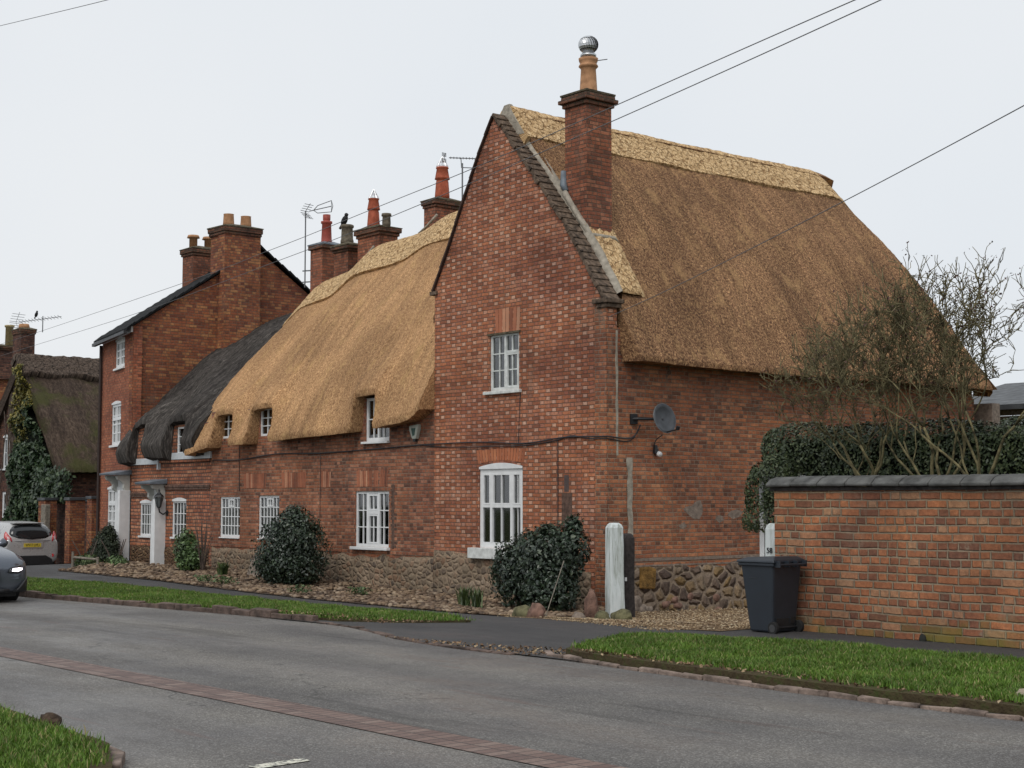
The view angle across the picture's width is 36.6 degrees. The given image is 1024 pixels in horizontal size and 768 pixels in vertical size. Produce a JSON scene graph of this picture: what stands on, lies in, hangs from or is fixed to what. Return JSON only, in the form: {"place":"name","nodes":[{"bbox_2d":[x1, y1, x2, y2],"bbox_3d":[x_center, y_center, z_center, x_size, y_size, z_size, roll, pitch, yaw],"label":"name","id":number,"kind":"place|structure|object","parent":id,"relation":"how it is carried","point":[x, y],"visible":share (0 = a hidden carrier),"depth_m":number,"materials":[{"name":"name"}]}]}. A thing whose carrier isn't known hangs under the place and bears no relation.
{"place":"outdoors","nodes":[
{"label":"outdoors","id":0,"kind":"place"},
{"bbox_2d":[0,521,57,564],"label":"parked car","id":1,"kind":"object","parent":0,"point":[31,543],"visible":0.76,"depth_m":45.06,"materials":[{"name":"silver metal"}]},
{"bbox_2d":[0,0,105,25],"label":"overhead wire","id":2,"kind":"object","parent":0,"point":[54,12],"visible":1,"depth_m":21.15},
{"bbox_2d":[2,0,854,343],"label":"overhead wire","id":3,"kind":"object","parent":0,"point":[510,152],"visible":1,"depth_m":15.12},
{"bbox_2d":[1,0,880,355],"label":"overhead wire","id":4,"kind":"object","parent":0,"point":[545,150],"visible":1,"depth_m":14.78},
{"bbox_2d":[0,596,1023,767],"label":"road","id":5,"kind":"structure","parent":0,"point":[618,717],"depth_m":12.41,"materials":[{"name":"grey asphalt"}]},
{"bbox_2d":[0,538,26,600],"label":"moving car","id":6,"kind":"object","parent":5,"relation":"on","point":[13,581],"visible":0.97,"depth_m":26.64,"materials":[{"name":"grey paint"}]},
{"bbox_2d":[110,746,125,767],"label":"kerb","id":7,"kind":"structure","parent":5,"relation":"on","point":[118,760],"depth_m":9.64,"materials":[{"name":"stone"}]},
{"bbox_2d":[19,590,317,621],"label":"kerb","id":8,"kind":"structure","parent":5,"relation":"on","point":[258,612],"depth_m":23.81,"materials":[{"name":"grey concrete"}]},
{"bbox_2d":[250,758,309,767],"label":"road marking","id":9,"kind":"object","parent":5,"relation":"on","point":[277,763],"visible":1,"depth_m":9.73,"materials":[{"name":"white paint"}]},
{"bbox_2d":[0,647,625,767],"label":"brick strip","id":10,"kind":"object","parent":5,"relation":"on","point":[509,752],"visible":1,"depth_m":11.85,"materials":[{"name":"red brick"}]},
{"bbox_2d":[316,621,516,654],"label":"kerb","id":11,"kind":"structure","parent":5,"relation":"on","point":[392,636],"depth_m":18.11,"materials":[{"name":"grey concrete"}]},
{"bbox_2d":[0,0,1023,423],"label":"sky","id":12,"kind":"structure","parent":0,"point":[129,129],"materials":[{"name":"white"}]},
{"bbox_2d":[26,564,1023,714],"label":"footway","id":13,"kind":"structure","parent":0,"point":[516,632],"depth_m":19.50,"materials":[{"name":"asphalt"}]},
{"bbox_2d":[27,576,481,622],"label":"grass","id":14,"kind":"structure","parent":13,"relation":"on","point":[127,591],"depth_m":25.49,"materials":[{"name":"green plant"}]},
{"bbox_2d":[57,561,604,617],"bbox_3d":[-4.835,4.119,32.010,3.095,0.370,19.468,4,-6,-40],"label":"rubble","id":15,"kind":"object","parent":13,"relation":"on","point":[420,599],"visible":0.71,"depth_m":30.84,"materials":[{"name":"stone"}]},
{"bbox_2d":[71,552,98,566],"bbox_3d":[-10.743,4.518,38.923,0.920,0.580,0.066,-2,-5,30],"label":"timber rail","id":16,"kind":"object","parent":15,"relation":"on","point":[85,558],"visible":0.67,"depth_m":38.98,"materials":[{"name":"brown wood"}]},
{"bbox_2d":[72,539,100,566],"bbox_3d":[-10.914,4.357,39.553,0.733,0.762,1.345,4,-6,-40],"label":"shrub","id":17,"kind":"object","parent":15,"relation":"on","point":[78,562],"visible":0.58,"depth_m":39.29,"materials":[{"name":"green plant"}]},
{"bbox_2d":[194,515,215,569],"bbox_3d":[-7.199,3.767,36.124,0.535,1.420,0.415,-1,-5,19],"label":"bare shrub","id":18,"kind":"object","parent":15,"relation":"on","point":[202,560],"visible":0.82,"depth_m":36.09,"materials":[{"name":"brown plant"}]},
{"bbox_2d":[193,574,217,581],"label":"weed","id":19,"kind":"object","parent":15,"relation":"on","point":[200,578],"visible":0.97,"depth_m":32.71,"materials":[{"name":"green plant"}]},
{"bbox_2d":[207,576,238,583],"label":"weed","id":20,"kind":"object","parent":15,"relation":"on","point":[225,579],"visible":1,"depth_m":32.25,"materials":[{"name":"green plant"}]},
{"bbox_2d":[216,562,230,574],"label":"tuft plant","id":21,"kind":"object","parent":15,"relation":"on","point":[222,569],"visible":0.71,"depth_m":34.88,"materials":[{"name":"green plant"}]},
{"bbox_2d":[247,559,259,577],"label":"plant","id":22,"kind":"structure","parent":15,"relation":"on","point":[249,573],"depth_m":34.71,"materials":[{"name":"grey plant"}]},
{"bbox_2d":[287,584,313,592],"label":"weed","id":23,"kind":"object","parent":15,"relation":"on","point":[300,589],"visible":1,"depth_m":29.57,"materials":[{"name":"green plant"}]},
{"bbox_2d":[346,586,372,595],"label":"weed","id":24,"kind":"object","parent":15,"relation":"on","point":[360,590],"visible":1,"depth_m":29.60,"materials":[{"name":"green plant"}]},
{"bbox_2d":[454,585,473,605],"bbox_3d":[-0.805,3.678,26.921,0.420,0.357,0.524,-1,-4,8],"label":"tuft plant","id":25,"kind":"object","parent":15,"relation":"on","point":[462,599],"visible":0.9,"depth_m":26.90,"materials":[{"name":"green plant"}]},
{"bbox_2d":[465,587,491,607],"bbox_3d":[-0.624,3.628,26.392,0.514,0.360,0.430,2,-5,-20],"label":"tuft plant","id":26,"kind":"object","parent":15,"relation":"on","point":[477,600],"visible":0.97,"depth_m":26.32,"materials":[{"name":"green plant"}]},
{"bbox_2d":[545,561,563,615],"bbox_3d":[0.673,3.229,24.380,0.016,0.861,0.794,-2,-5,24],"label":"stick","id":27,"kind":"object","parent":15,"relation":"on","point":[554,590],"visible":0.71,"depth_m":24.35,"materials":[{"name":"brown wood"}]},
{"bbox_2d":[279,609,1023,703],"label":"leaf litter","id":28,"kind":"object","parent":13,"relation":"on","point":[631,656],"visible":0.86,"depth_m":16.65,"materials":[{"name":"brown plant"}]},
{"bbox_2d":[765,523,774,555],"bbox_3d":[3.467,2.750,20.450,0.184,1.810,0.209,4,-6,-40],"label":"gate post","id":29,"kind":"object","parent":13,"relation":"on","point":[770,539],"visible":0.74,"depth_m":20.46,"materials":[{"name":"white paint"}]},
{"bbox_2d":[736,556,806,633],"bbox_3d":[3.297,2.654,19.514,0.639,0.960,0.669,4,-6,-42],"label":"wheelie bin","id":30,"kind":"object","parent":13,"relation":"on","point":[771,584],"visible":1,"depth_m":19.35,"materials":[{"name":"grey plastic"}]},
{"bbox_2d":[759,475,805,556],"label":"garden gate","id":31,"kind":"structure","parent":13,"relation":"on","point":[762,543],"depth_m":21.17,"materials":[{"name":"white paint"}]},
{"bbox_2d":[544,650,1023,721],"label":"kerb","id":32,"kind":"structure","parent":13,"relation":"on","point":[831,694],"depth_m":13.37,"materials":[{"name":"stone"}]},
{"bbox_2d":[566,645,1023,716],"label":"verge","id":33,"kind":"structure","parent":13,"relation":"on","point":[942,700],"depth_m":13.36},
{"bbox_2d":[571,630,1023,704],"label":"grass","id":34,"kind":"structure","parent":33,"relation":"on","point":[993,676],"depth_m":14.85,"materials":[{"name":"green plant"}]},
{"bbox_2d":[757,303,1005,486],"bbox_3d":[4.660,1.199,19.107,2.073,4.662,3.184,4,-6,-40],"label":"bare tree","id":35,"kind":"object","parent":13,"relation":"on","point":[807,374],"visible":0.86,"depth_m":19.32,"materials":[{"name":"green plant"}]},
{"bbox_2d":[741,415,1023,532],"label":"hedge","id":36,"kind":"object","parent":13,"relation":"on","point":[814,456],"visible":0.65,"depth_m":19.97,"materials":[{"name":"green plant"}]},
{"bbox_2d":[766,474,1023,648],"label":"garden wall","id":37,"kind":"structure","parent":13,"relation":"on","point":[935,558],"depth_m":18.46,"materials":[{"name":"brick"}]},
{"bbox_2d":[919,633,926,641],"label":"weed","id":38,"kind":"object","parent":13,"relation":"on","point":[922,637],"visible":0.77,"depth_m":18.16,"materials":[{"name":"plant"}]},
{"bbox_2d":[499,607,749,630],"bbox_3d":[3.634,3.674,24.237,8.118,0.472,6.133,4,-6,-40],"label":"gravel","id":39,"kind":"structure","parent":0,"point":[718,614],"depth_m":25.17,"materials":[{"name":"beige gravel"}]},
{"bbox_2d":[512,605,529,616],"bbox_3d":[0.173,3.480,23.450,0.275,0.268,0.384,4,-6,-40],"label":"rock","id":40,"kind":"object","parent":39,"relation":"on","point":[520,611],"visible":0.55,"depth_m":23.36,"materials":[{"name":"stone"}]},
{"bbox_2d":[527,603,545,618],"bbox_3d":[0.359,3.438,23.088,0.213,0.342,0.410,4,-6,-40],"label":"rock","id":41,"kind":"object","parent":39,"relation":"on","point":[535,610],"visible":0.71,"depth_m":23.00,"materials":[{"name":"stone"}]},
{"bbox_2d":[572,611,585,619],"bbox_3d":[1.010,3.561,23.556,0.194,0.188,0.247,4,-6,-40],"label":"rock","id":42,"kind":"object","parent":39,"relation":"on","point":[578,615],"visible":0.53,"depth_m":23.48,"materials":[{"name":"stone"}]},
{"bbox_2d":[584,588,598,617],"bbox_3d":[1.287,3.617,25.023,0.208,0.620,0.272,4,-6,-40],"label":"rock","id":43,"kind":"object","parent":39,"relation":"on","point":[591,609],"visible":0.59,"depth_m":24.95,"materials":[{"name":"stone"}]},
{"bbox_2d":[595,610,609,618],"bbox_3d":[1.398,3.619,23.948,0.226,0.231,0.261,4,-6,-40],"label":"rock","id":44,"kind":"object","parent":39,"relation":"on","point":[600,614],"visible":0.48,"depth_m":23.87,"materials":[{"name":"stone"}]},
{"bbox_2d":[610,609,631,619],"bbox_3d":[1.718,3.700,24.480,0.305,0.287,0.402,4,-6,-40],"label":"rock","id":45,"kind":"object","parent":39,"relation":"on","point":[623,614],"visible":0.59,"depth_m":24.37,"materials":[{"name":"stone"}]},
{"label":"garden ground","id":46,"kind":"structure","parent":0,"visible":0},
{"bbox_2d":[37,498,58,563],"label":"gate pier","id":47,"kind":"structure","parent":46,"relation":"on","point":[52,502],"depth_m":50.93,"materials":[{"name":"brick"}]},
{"bbox_2d":[38,498,86,563],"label":"boundary wall","id":48,"kind":"structure","parent":46,"relation":"on","point":[60,530],"depth_m":51.35,"materials":[{"name":"brick"}]},
{"bbox_2d":[28,465,75,503],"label":"ivy","id":49,"kind":"object","parent":48,"relation":"attached to","point":[56,490],"visible":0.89,"depth_m":51.68,"materials":[{"name":"green plant"}]},
{"bbox_2d":[86,496,96,553],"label":"gate pier","id":50,"kind":"structure","parent":46,"relation":"on","point":[91,518],"depth_m":47.51,"materials":[{"name":"brick"}]},
{"bbox_2d":[86,522,122,561],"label":"shrub","id":51,"kind":"object","parent":46,"relation":"on","point":[108,535],"visible":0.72,"depth_m":40.30,"materials":[{"name":"green plant"}]},
{"bbox_2d":[100,539,128,565],"bbox_3d":[-9.993,4.318,39.211,0.710,0.769,1.107,4,-6,-40],"label":"shrub","id":52,"kind":"object","parent":46,"relation":"on","point":[115,559],"visible":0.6,"depth_m":39.08,"materials":[{"name":"green plant"}]},
{"bbox_2d":[172,528,205,573],"bbox_3d":[-7.590,3.970,36.440,0.920,1.160,0.789,-1,-5,18],"label":"shrub","id":53,"kind":"object","parent":46,"relation":"on","point":[186,554],"visible":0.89,"depth_m":36.26,"materials":[{"name":"green plant"}]},
{"bbox_2d":[92,213,309,559],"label":"brick house","id":54,"kind":"structure","parent":46,"relation":"on","point":[149,359],"depth_m":42.89,"materials":[{"name":"red brick"}]},
{"bbox_2d":[107,486,114,526],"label":"window","id":55,"kind":"structure","parent":54,"relation":"in","point":[111,494],"depth_m":43.06,"materials":[{"name":"white paint"}]},
{"bbox_2d":[109,401,120,447],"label":"window","id":56,"kind":"structure","parent":54,"relation":"in","point":[116,422],"depth_m":42.75,"materials":[{"name":"white paint"}]},
{"bbox_2d":[99,470,131,560],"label":"door surround","id":57,"kind":"object","parent":54,"relation":"attached to","point":[120,483],"visible":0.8,"depth_m":40.84,"materials":[{"name":"white paint"}]},
{"bbox_2d":[113,337,124,370],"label":"window","id":58,"kind":"structure","parent":54,"relation":"in","point":[120,354],"depth_m":42.58,"materials":[{"name":"white paint"}]},
{"bbox_2d":[115,214,357,565],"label":"thatched cottage","id":59,"kind":"structure","parent":46,"relation":"on","point":[160,437],"depth_m":39.78,"materials":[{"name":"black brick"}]},
{"bbox_2d":[138,500,150,537],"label":"window","id":60,"kind":"structure","parent":59,"relation":"in","point":[145,504],"depth_m":40.27,"materials":[{"name":"white paint"}]},
{"bbox_2d":[135,479,166,564],"bbox_3d":[-9.131,3.664,39.491,0.718,2.469,0.890,4,-6,-40],"label":"door surround","id":61,"kind":"object","parent":59,"relation":"attached to","point":[157,539],"visible":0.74,"depth_m":39.25,"materials":[{"name":"white paint"}]},
{"bbox_2d":[154,489,168,514],"bbox_3d":[-8.883,2.987,39.195,0.357,0.687,0.250,4,-6,-40],"label":"wall lantern","id":62,"kind":"object","parent":59,"relation":"attached to","point":[158,496],"depth_m":39.12,"materials":[{"name":"black metal"}]},
{"bbox_2d":[170,498,185,538],"bbox_3d":[-8.344,3.368,38.801,0.120,1.035,0.788,4,-6,-40],"label":"window","id":63,"kind":"structure","parent":59,"relation":"in","point":[179,504],"depth_m":38.89,"materials":[{"name":"white paint"}]},
{"bbox_2d":[178,427,183,452],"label":"window","id":64,"kind":"structure","parent":59,"relation":"in","point":[180,429],"depth_m":38.96,"materials":[{"name":"white paint"}]},
{"bbox_2d":[300,200,332,286],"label":"tv aerial","id":65,"kind":"object","parent":59,"relation":"attached to","point":[305,270],"visible":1,"depth_m":40.99,"materials":[{"name":"metal"}]},
{"bbox_2d":[339,213,347,229],"bbox_3d":[-4.346,-4.215,40.024,0.162,0.402,0.423,4,-6,-40],"label":"bird","id":66,"kind":"object","parent":59,"relation":"on","point":[345,217],"visible":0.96,"depth_m":39.94},
{"bbox_2d":[248,502,334,584],"bbox_3d":[-4.584,3.427,32.559,1.657,1.872,2.113,4,-6,-40],"label":"shrub","id":67,"kind":"object","parent":46,"relation":"on","point":[290,552],"visible":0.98,"depth_m":32.13,"materials":[{"name":"green plant"}]},
{"bbox_2d":[184,156,460,590],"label":"thatched cottage","id":68,"kind":"structure","parent":46,"relation":"on","point":[344,361],"depth_m":34.26,"materials":[{"name":"brick"}]},
{"bbox_2d":[223,415,232,437],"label":"window","id":69,"kind":"structure","parent":68,"relation":"in","point":[228,423],"depth_m":37.20,"materials":[{"name":"white paint"}]},
{"bbox_2d":[219,497,239,538],"bbox_3d":[-6.704,3.183,36.856,0.110,0.990,0.950,4,-6,-40],"label":"window","id":70,"kind":"structure","parent":68,"relation":"in","point":[230,506],"depth_m":36.91,"materials":[{"name":"white paint"}]},
{"bbox_2d":[261,408,271,435],"bbox_3d":[-5.562,0.873,35.700,0.050,0.640,0.810,4,-6,-40],"label":"window","id":71,"kind":"structure","parent":68,"relation":"in","point":[266,416],"depth_m":35.88,"materials":[{"name":"white paint"}]},
{"bbox_2d":[257,496,278,539],"bbox_3d":[-5.563,3.069,35.488,0.110,1.010,0.920,4,-6,-40],"label":"window","id":72,"kind":"structure","parent":68,"relation":"in","point":[269,505],"depth_m":35.60,"materials":[{"name":"white paint"}]},
{"bbox_2d":[320,454,320,491],"bbox_3d":[-4.194,2.216,33.830,0.012,1.400,0.021,4,-6,-40],"label":"drop cable","id":73,"kind":"object","parent":68,"relation":"attached to","point":[320,472],"visible":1,"depth_m":33.84,"materials":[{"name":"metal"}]},
{"bbox_2d":[350,491,389,550],"bbox_3d":[-2.941,2.851,32.292,0.170,1.220,1.358,4,-6,-40],"label":"window","id":74,"kind":"structure","parent":68,"relation":"in","point":[372,512],"depth_m":32.33,"materials":[{"name":"white paint"}]},
{"bbox_2d":[361,397,389,443],"bbox_3d":[-2.614,0.765,32.480,0.710,0.990,0.950,4,-6,-40],"label":"window","id":75,"kind":"structure","parent":68,"relation":"in","point":[374,435],"depth_m":32.49,"materials":[{"name":"white paint"}]},
{"bbox_2d":[409,424,420,441],"bbox_3d":[-1.958,0.988,31.179,0.097,0.348,0.300,4,-6,-40],"label":"alarm box","id":76,"kind":"object","parent":68,"relation":"attached to","point":[414,430],"visible":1,"depth_m":31.11,"materials":[{"name":"beige plastic"}]},
{"bbox_2d":[213,424,640,460],"bbox_3d":[-2.500,1.294,32.391,0.782,0.390,14.032,4,-6,-40],"label":"wall cable","id":77,"kind":"object","parent":68,"relation":"attached to","point":[440,443],"depth_m":30.45,"materials":[{"name":"rubber"}]},
{"bbox_2d":[442,152,474,199],"bbox_3d":[-1.199,-4.505,35.939,1.088,1.922,0.140,-4,-6,42],"label":"tv aerial","id":78,"kind":"object","parent":68,"relation":"attached to","point":[462,167],"visible":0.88,"depth_m":35.90,"materials":[{"name":"metal"}]},
{"bbox_2d":[488,513,593,610],"bbox_3d":[0.482,3.085,26.334,1.246,1.793,2.174,3,-5,-32],"label":"shrub","id":79,"kind":"object","parent":46,"relation":"on","point":[526,571],"visible":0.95,"depth_m":25.82,"materials":[{"name":"green plant"}]},
{"bbox_2d":[430,36,996,612],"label":"thatched house","id":80,"kind":"structure","parent":46,"relation":"on","point":[554,260],"depth_m":29.04,"materials":[{"name":"brick"}]},
{"bbox_2d":[467,463,522,558],"bbox_3d":[-0.261,2.383,29.062,0.190,1.805,1.632,4,-6,-40],"label":"window","id":81,"kind":"structure","parent":80,"relation":"in","point":[501,484],"depth_m":29.13,"materials":[{"name":"white paint"}]},
{"bbox_2d":[483,332,521,394],"bbox_3d":[-0.159,-0.387,29.197,0.150,1.150,1.078,4,-6,-40],"label":"window","id":82,"kind":"structure","parent":80,"relation":"in","point":[504,347],"depth_m":29.20,"materials":[{"name":"white paint"}]},
{"bbox_2d":[424,435,634,447],"bbox_3d":[0.206,1.105,29.118,0.712,0.154,5.334,4,-6,-40],"label":"wall cable","id":83,"kind":"object","parent":80,"relation":"attached to","point":[533,444],"depth_m":28.34,"materials":[{"name":"rubber"}]},
{"bbox_2d":[557,440,557,525],"bbox_3d":[0.821,1.874,27.810,0.014,1.770,0.018,4,-6,-40],"label":"drop cable","id":84,"kind":"object","parent":80,"relation":"attached to","point":[557,482],"visible":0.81,"depth_m":27.81,"materials":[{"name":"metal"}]},
{"bbox_2d":[630,403,679,444],"bbox_3d":[2.599,0.754,27.317,0.921,0.832,0.536,-2,-5,24],"label":"satellite dish","id":85,"kind":"object","parent":80,"relation":"attached to","point":[663,418],"visible":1,"depth_m":27.30,"materials":[{"name":"grey metal"}]},
{"bbox_2d":[653,445,661,456],"bbox_3d":[2.603,1.197,27.587,0.140,0.213,0.134,4,-6,-40],"label":"security light","id":86,"kind":"object","parent":80,"relation":"attached to","point":[657,452],"visible":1,"depth_m":27.56,"materials":[{"name":"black plastic"}]},
{"bbox_2d":[609,105,1023,316],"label":"overhead wire","id":87,"kind":"object","parent":80,"relation":"attached to","point":[836,204],"visible":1,"depth_m":18.98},
{"bbox_2d":[972,382,1023,432],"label":"shed","id":88,"kind":"structure","parent":46,"relation":"on","point":[1008,398],"depth_m":37.32,"materials":[{"name":"grey wood"}]},
{"bbox_3d":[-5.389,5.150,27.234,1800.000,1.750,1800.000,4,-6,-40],"label":"ground","id":89,"kind":"structure","parent":0,"visible":0},
{"bbox_2d":[0,325,14,399],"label":"brick house","id":90,"kind":"structure","parent":89,"relation":"on","point":[6,348],"depth_m":64.27,"materials":[{"name":"brick"}]},
{"bbox_2d":[41,504,49,528],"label":"gate post","id":91,"kind":"object","parent":89,"relation":"on","point":[45,514],"visible":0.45,"depth_m":50.32,"materials":[{"name":"beige stone"}]},
{"bbox_2d":[0,324,98,520],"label":"thatched house","id":92,"kind":"structure","parent":89,"relation":"on","point":[64,390],"depth_m":55.59,"materials":[{"name":"plant"}]},
{"bbox_2d":[2,492,8,517],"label":"window","id":93,"kind":"structure","parent":92,"relation":"in","point":[4,493],"depth_m":57.10,"materials":[{"name":"white paint"}]},
{"bbox_2d":[2,435,9,469],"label":"window","id":94,"kind":"structure","parent":92,"relation":"in","point":[6,439],"depth_m":57.22,"materials":[{"name":"white paint"}]},
{"bbox_2d":[0,363,57,521],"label":"ivy","id":95,"kind":"object","parent":92,"relation":"attached to","point":[28,455],"visible":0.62,"depth_m":54.99,"materials":[{"name":"green plant"}]},
{"bbox_2d":[9,312,61,331],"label":"tv aerial","id":96,"kind":"object","parent":92,"relation":"attached to","point":[22,321],"visible":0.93,"depth_m":57.82,"materials":[{"name":"metal"}]},
{"bbox_2d":[64,497,86,562],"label":"gate pier","id":97,"kind":"structure","parent":89,"relation":"on","point":[75,519],"depth_m":47.95,"materials":[{"name":"brick"}]},
{"bbox_2d":[605,523,624,616],"bbox_3d":[1.678,3.184,25.241,0.281,1.830,0.253,2,-5,-20],"label":"gate post","id":98,"kind":"object","parent":89,"relation":"on","point":[614,573],"visible":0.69,"depth_m":25.16,"materials":[{"name":"white paint"}]},
{"bbox_2d":[623,533,634,616],"bbox_3d":[1.926,3.311,25.599,0.210,1.670,0.206,2,-5,-20],"label":"gate post","id":99,"kind":"object","parent":89,"relation":"on","point":[629,560],"visible":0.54,"depth_m":25.55,"materials":[{"name":"brown wood"}]},
{"bbox_2d":[788,241,1023,474],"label":"bare tree","id":100,"kind":"object","parent":89,"relation":"on","point":[981,320],"visible":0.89,"depth_m":18.50,"materials":[{"name":"brown plant"}]},
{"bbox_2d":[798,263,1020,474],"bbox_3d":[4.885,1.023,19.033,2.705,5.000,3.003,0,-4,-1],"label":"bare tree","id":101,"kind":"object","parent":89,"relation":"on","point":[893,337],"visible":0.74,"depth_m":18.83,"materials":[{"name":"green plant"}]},
{"bbox_2d":[974,403,999,430],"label":"rendered wall","id":102,"kind":"structure","parent":89,"relation":"on","point":[988,412],"depth_m":34.06,"materials":[{"name":"grey paint"}]},
{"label":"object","id":103,"kind":"structure","parent":0,"visible":0},
{"bbox_2d":[0,703,116,767],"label":"verge","id":104,"kind":"structure","parent":103,"relation":"on","point":[108,764],"depth_m":9.50,"materials":[{"name":"green plant"}]},
{"bbox_2d":[39,712,61,724],"bbox_3d":[-3.237,2.364,10.829,0.143,0.140,0.260,4,-6,-40],"label":"rock","id":105,"kind":"object","parent":104,"relation":"on","point":[52,717],"visible":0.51,"depth_m":10.77,"materials":[{"name":"stone"}]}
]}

